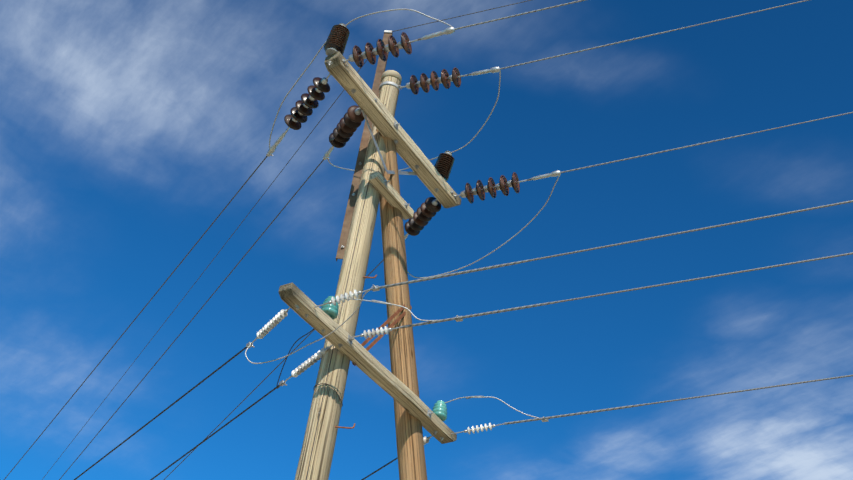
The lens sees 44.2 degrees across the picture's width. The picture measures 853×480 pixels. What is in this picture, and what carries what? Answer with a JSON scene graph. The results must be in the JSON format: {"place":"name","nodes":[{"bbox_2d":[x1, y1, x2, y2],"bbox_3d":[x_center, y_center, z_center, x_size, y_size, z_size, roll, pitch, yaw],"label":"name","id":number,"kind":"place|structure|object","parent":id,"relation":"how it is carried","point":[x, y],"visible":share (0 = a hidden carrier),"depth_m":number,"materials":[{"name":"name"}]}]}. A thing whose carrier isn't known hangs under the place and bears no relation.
{"place":"outdoors","nodes":[
{"label":"outdoors","id":0,"kind":"place"},
{"bbox_2d":[44,39,382,476],"bbox_3d":[-18.862,14.774,37.574,0.010,0.810,70.000,26,-42,-20],"label":"earth wire","id":1,"kind":"object","parent":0,"point":[213,259],"visible":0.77,"depth_m":17.05,"materials":[{"name":"grey metal"}]},
{"bbox_2d":[391,0,530,31],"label":"earth wire","id":2,"kind":"object","parent":1,"relation":"attached to","point":[461,15],"visible":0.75,"depth_m":13.01,"materials":[{"name":"grey metal"}]},
{"bbox_2d":[246,152,548,421],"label":"wire clamps","id":3,"kind":"object","parent":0,"point":[374,288],"visible":0.56,"depth_m":10.23,"materials":[{"name":"metal"}]},
{"bbox_2d":[4,156,267,479],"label":"conductor","id":4,"kind":"object","parent":3,"relation":"attached to","point":[146,305],"visible":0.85,"depth_m":14.63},
{"bbox_2d":[74,347,247,479],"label":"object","id":5,"kind":"object","parent":3,"relation":"attached to","point":[212,373],"visible":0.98,"depth_m":11.26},
{"bbox_2d":[59,159,323,479],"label":"conductor","id":6,"kind":"object","parent":3,"relation":"attached to","point":[201,307],"visible":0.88,"depth_m":15.27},
{"bbox_2d":[150,385,279,479],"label":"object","id":7,"kind":"object","parent":3,"relation":"attached to","point":[268,393],"visible":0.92,"depth_m":11.64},
{"bbox_2d":[164,260,383,479],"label":"conductor","id":8,"kind":"object","parent":3,"relation":"attached to","point":[267,376],"visible":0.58,"depth_m":16.71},
{"bbox_2d":[276,329,313,388],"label":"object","id":9,"kind":"object","parent":3,"relation":"attached to","point":[287,356],"visible":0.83,"depth_m":10.51,"materials":[{"name":"grey metal"}]},
{"bbox_2d":[245,290,369,363],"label":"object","id":10,"kind":"object","parent":3,"relation":"attached to","point":[309,343],"visible":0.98,"depth_m":9.90,"materials":[{"name":"metal"}]},
{"bbox_2d":[269,9,451,147],"bbox_3d":[-0.908,-1.902,11.593,2.779,0.727,0.519,-24,-49,34],"label":"jumper","id":11,"kind":"object","parent":3,"relation":"attached to","point":[324,44],"visible":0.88,"depth_m":11.71,"materials":[{"name":"metal"}]},
{"bbox_2d":[345,298,434,320],"bbox_3d":[-0.310,0.651,9.904,1.276,0.255,0.063,-1,-40,12],"label":"jumper wire","id":12,"kind":"object","parent":3,"relation":"attached to","point":[395,305],"visible":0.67,"depth_m":9.89,"materials":[{"name":"metal"}]},
{"bbox_2d":[327,70,500,170],"bbox_3d":[0.081,-1.195,12.896,2.353,0.672,1.130,-15,-44,26],"label":"jumper","id":13,"kind":"object","parent":3,"relation":"attached to","point":[457,149],"visible":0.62,"depth_m":12.73,"materials":[{"name":"metal"}]},
{"bbox_2d":[407,176,559,277],"bbox_3d":[0.715,-0.065,13.063,2.572,0.557,0.413,-24,-49,34],"label":"jumper","id":14,"kind":"object","parent":3,"relation":"attached to","point":[499,246],"visible":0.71,"depth_m":13.04,"materials":[{"name":"metal"}]},
{"bbox_2d":[444,396,538,417],"bbox_3d":[0.689,1.788,11.183,1.157,0.275,0.099,-4,-40,15],"label":"jumper wire","id":15,"kind":"object","parent":3,"relation":"attached to","point":[495,398],"visible":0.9,"depth_m":11.21,"materials":[{"name":"metal"}]},
{"bbox_2d":[370,200,852,289],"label":"power line","id":16,"kind":"object","parent":3,"relation":"attached to","point":[506,264],"visible":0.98,"depth_m":8.65,"materials":[{"name":"metal"}]},
{"bbox_2d":[0,0,852,479],"label":"sky","id":17,"kind":"structure","parent":0,"point":[128,127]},
{"bbox_2d":[500,0,808,69],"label":"conductor","id":18,"kind":"object","parent":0,"point":[646,36],"visible":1,"depth_m":11.49,"materials":[{"name":"metal"}]},
{"bbox_3d":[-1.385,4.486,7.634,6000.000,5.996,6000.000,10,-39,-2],"label":"ground","id":19,"kind":"structure","parent":0,"visible":0},
{"bbox_2d":[295,76,399,479],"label":"pole","id":20,"kind":"object","parent":19,"relation":"on","point":[324,445],"visible":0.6,"depth_m":10.52,"materials":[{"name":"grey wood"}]},
{"bbox_2d":[313,383,342,405],"bbox_3d":[-0.944,1.501,10.057,0.308,0.142,0.307,10,-39,-2],"label":"tie wire loop","id":21,"kind":"object","parent":20,"relation":"attached to","point":[332,387],"visible":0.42,"depth_m":9.97,"materials":[{"name":"grey metal"}]},
{"bbox_2d":[306,104,385,479],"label":"down lead","id":22,"kind":"object","parent":20,"relation":"attached to","point":[339,318],"visible":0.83,"depth_m":10.46,"materials":[{"name":"grey metal"}]},
{"bbox_2d":[335,275,376,428],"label":"pole steps","id":23,"kind":"structure","parent":20,"relation":"attached to","point":[354,423],"depth_m":9.79,"materials":[{"name":"brown metal"}]},
{"bbox_2d":[336,33,392,260],"bbox_3d":[-0.698,-1.233,12.267,0.100,3.726,0.084,4,-39,5],"label":"steel channel extension","id":24,"kind":"object","parent":20,"relation":"attached to","point":[381,67],"visible":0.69,"depth_m":11.91,"materials":[{"name":"metal"}]},
{"bbox_2d":[278,283,456,443],"bbox_3d":[-0.510,1.316,10.519,0.172,0.132,3.000,-17,-45,28],"label":"crossarm","id":25,"kind":"object","parent":20,"relation":"attached to","point":[377,372],"visible":0.98,"depth_m":10.34,"materials":[{"name":"beige wood"}]},
{"bbox_2d":[251,307,289,343],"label":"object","id":26,"kind":"object","parent":25,"relation":"attached to","point":[280,316],"visible":1,"depth_m":9.93,"materials":[{"name":"white ceramic"}]},
{"bbox_2d":[284,345,332,381],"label":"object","id":27,"kind":"object","parent":25,"relation":"attached to","point":[307,364],"visible":0.98,"depth_m":10.44,"materials":[{"name":"white ceramic"}]},
{"bbox_2d":[321,296,338,319],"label":"pin insulator","id":28,"kind":"object","parent":25,"relation":"on","point":[331,310],"visible":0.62,"depth_m":10.00,"materials":[{"name":"teal glass"}]},
{"bbox_2d":[314,289,369,307],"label":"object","id":29,"kind":"object","parent":25,"relation":"attached to","point":[342,298],"visible":1,"depth_m":9.67,"materials":[{"name":"white ceramic"}]},
{"bbox_2d":[295,304,443,440],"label":"bolts","id":30,"kind":"object","parent":25,"relation":"attached to","point":[341,345],"visible":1,"depth_m":10.08,"materials":[{"name":"metal"}]},
{"bbox_2d":[348,326,399,338],"bbox_3d":[-0.502,0.885,10.017,0.552,0.099,0.083,-10,-42,21],"label":"strain insulator","id":31,"kind":"object","parent":25,"relation":"attached to","point":[369,333],"visible":1,"depth_m":10.00,"materials":[{"name":"white ceramic"}]},
{"bbox_2d":[400,252,852,328],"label":"power line","id":32,"kind":"object","parent":31,"relation":"attached to","point":[509,309],"visible":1,"depth_m":9.01,"materials":[{"name":"metal"}]},
{"bbox_2d":[352,304,411,365],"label":"arm braces","id":33,"kind":"object","parent":25,"relation":"attached to","point":[383,325],"visible":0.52,"depth_m":11.01,"materials":[{"name":"brown metal"}]},
{"bbox_2d":[423,436,432,444],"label":"strain insulator","id":34,"kind":"object","parent":25,"relation":"attached to","point":[426,439],"visible":0.15,"depth_m":11.40,"materials":[{"name":"white ceramic"}]},
{"bbox_2d":[432,400,446,421],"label":"pin insulator","id":35,"kind":"object","parent":25,"relation":"on","point":[439,410],"visible":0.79,"depth_m":11.30,"materials":[{"name":"teal glass"}]},
{"bbox_2d":[451,423,503,434],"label":"strain insulator","id":36,"kind":"object","parent":25,"relation":"attached to","point":[477,428],"visible":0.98,"depth_m":11.22,"materials":[{"name":"white ceramic"}]},
{"bbox_2d":[504,375,852,424],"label":"power line","id":37,"kind":"object","parent":36,"relation":"attached to","point":[571,414],"visible":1,"depth_m":10.36,"materials":[{"name":"metal"}]},
{"bbox_2d":[318,30,433,417],"bbox_3d":[-0.266,0.698,11.101,1.551,8.040,0.515,33,-45,-27],"label":"pole hardware","id":38,"kind":"object","parent":20,"relation":"attached to","point":[350,340],"visible":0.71,"depth_m":12.00,"materials":[{"name":"metal"}]},
{"bbox_2d":[400,67,499,94],"bbox_3d":[0.271,-1.925,12.447,1.291,0.287,0.250,-10,-42,21],"label":"strain insulator","id":39,"kind":"object","parent":38,"relation":"attached to","point":[424,83],"visible":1,"depth_m":12.46,"materials":[{"name":"brown ceramic"}]},
{"bbox_2d":[381,70,401,84],"bbox_3d":[-0.432,-1.970,12.876,0.252,0.120,0.252,10,-39,-2],"label":"pole cap","id":40,"kind":"object","parent":20,"relation":"attached to","point":[393,73],"visible":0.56,"depth_m":12.79,"materials":[{"name":"beige metal"}]},
{"bbox_2d":[324,52,460,207],"bbox_3d":[-0.344,-1.198,12.171,0.203,0.159,2.638,-17,-45,28],"label":"crossarm","id":41,"kind":"object","parent":20,"relation":"attached to","point":[348,78],"visible":0.98,"depth_m":12.00,"materials":[{"name":"beige wood"}]},
{"bbox_2d":[268,73,330,153],"bbox_3d":[-1.431,-1.447,11.890,0.229,0.319,1.389,28,-43,-22],"label":"strain insulator","id":42,"kind":"object","parent":41,"relation":"attached to","point":[305,105],"visible":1,"depth_m":11.75,"materials":[{"name":"brown ceramic"}]},
{"bbox_2d":[324,23,349,55],"bbox_3d":[-0.982,-2.187,11.497,0.242,0.426,0.255,10,-39,-2],"label":"post insulator","id":43,"kind":"object","parent":41,"relation":"on","point":[337,39],"visible":1,"depth_m":11.41,"materials":[{"name":"brown ceramic"}]},
{"bbox_2d":[324,105,364,157],"bbox_3d":[-0.983,-1.246,12.318,0.226,0.328,1.208,22,-41,-16],"label":"strain insulator","id":44,"kind":"object","parent":41,"relation":"attached to","point":[349,123],"visible":0.94,"depth_m":12.13,"materials":[{"name":"brown ceramic"}]},
{"bbox_2d":[361,110,416,174],"bbox_3d":[-0.428,-0.941,11.983,0.053,0.526,1.182,-17,-45,28],"label":"crossarm brace","id":45,"kind":"object","parent":41,"relation":"attached to","point":[391,171],"visible":1,"depth_m":11.81,"materials":[{"name":"metal"}]},
{"bbox_2d":[327,60,454,196],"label":"bolts","id":46,"kind":"object","parent":41,"relation":"on","point":[353,91],"visible":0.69,"depth_m":12.09,"materials":[{"name":"metal"}]},
{"bbox_2d":[342,27,454,67],"bbox_3d":[-0.305,-2.056,11.136,1.302,0.268,0.255,-10,-42,22],"label":"strain insulator","id":47,"kind":"object","parent":41,"relation":"attached to","point":[357,56],"visible":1,"depth_m":11.16,"materials":[{"name":"brown ceramic"}]},
{"bbox_2d":[455,0,585,29],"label":"conductor","id":48,"kind":"object","parent":47,"relation":"attached to","point":[520,14],"visible":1,"depth_m":10.63,"materials":[{"name":"metal"}]},
{"bbox_2d":[404,197,440,238],"bbox_3d":[-0.106,-0.227,13.348,0.227,0.280,1.218,21,-41,-16],"label":"strain insulator","id":49,"kind":"object","parent":41,"relation":"attached to","point":[426,211],"visible":0.94,"depth_m":13.15,"materials":[{"name":"brown ceramic"}]},
{"bbox_2d":[434,151,454,180],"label":"post insulator","id":50,"kind":"object","parent":41,"relation":"on","point":[443,166],"visible":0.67,"depth_m":12.80,"materials":[{"name":"brown ceramic"}]},
{"bbox_2d":[455,170,560,203],"bbox_3d":[0.968,-0.662,12.621,1.347,0.282,0.271,-10,-42,22],"label":"strain insulator","id":51,"kind":"object","parent":41,"relation":"attached to","point":[503,185],"visible":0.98,"depth_m":12.63,"materials":[{"name":"brown ceramic"}]},
{"bbox_2d":[561,112,852,172],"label":"conductor","id":52,"kind":"object","parent":51,"relation":"attached to","point":[699,144],"visible":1,"depth_m":11.70,"materials":[{"name":"metal"}]},
{"bbox_2d":[376,129,426,479],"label":"strut pole","id":53,"kind":"object","parent":19,"relation":"on","point":[410,449],"visible":0.73,"depth_m":11.36,"materials":[{"name":"brown wood"}]},
{"bbox_2d":[362,457,397,479],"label":"power line","id":54,"kind":"object","parent":53,"relation":"attached to","point":[380,468],"visible":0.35,"depth_m":11.39,"materials":[{"name":"metal"}]},
{"bbox_2d":[369,171,413,219],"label":"tie block","id":55,"kind":"structure","parent":53,"relation":"attached to","point":[388,192],"depth_m":11.69,"materials":[{"name":"beige wood"}]}
]}

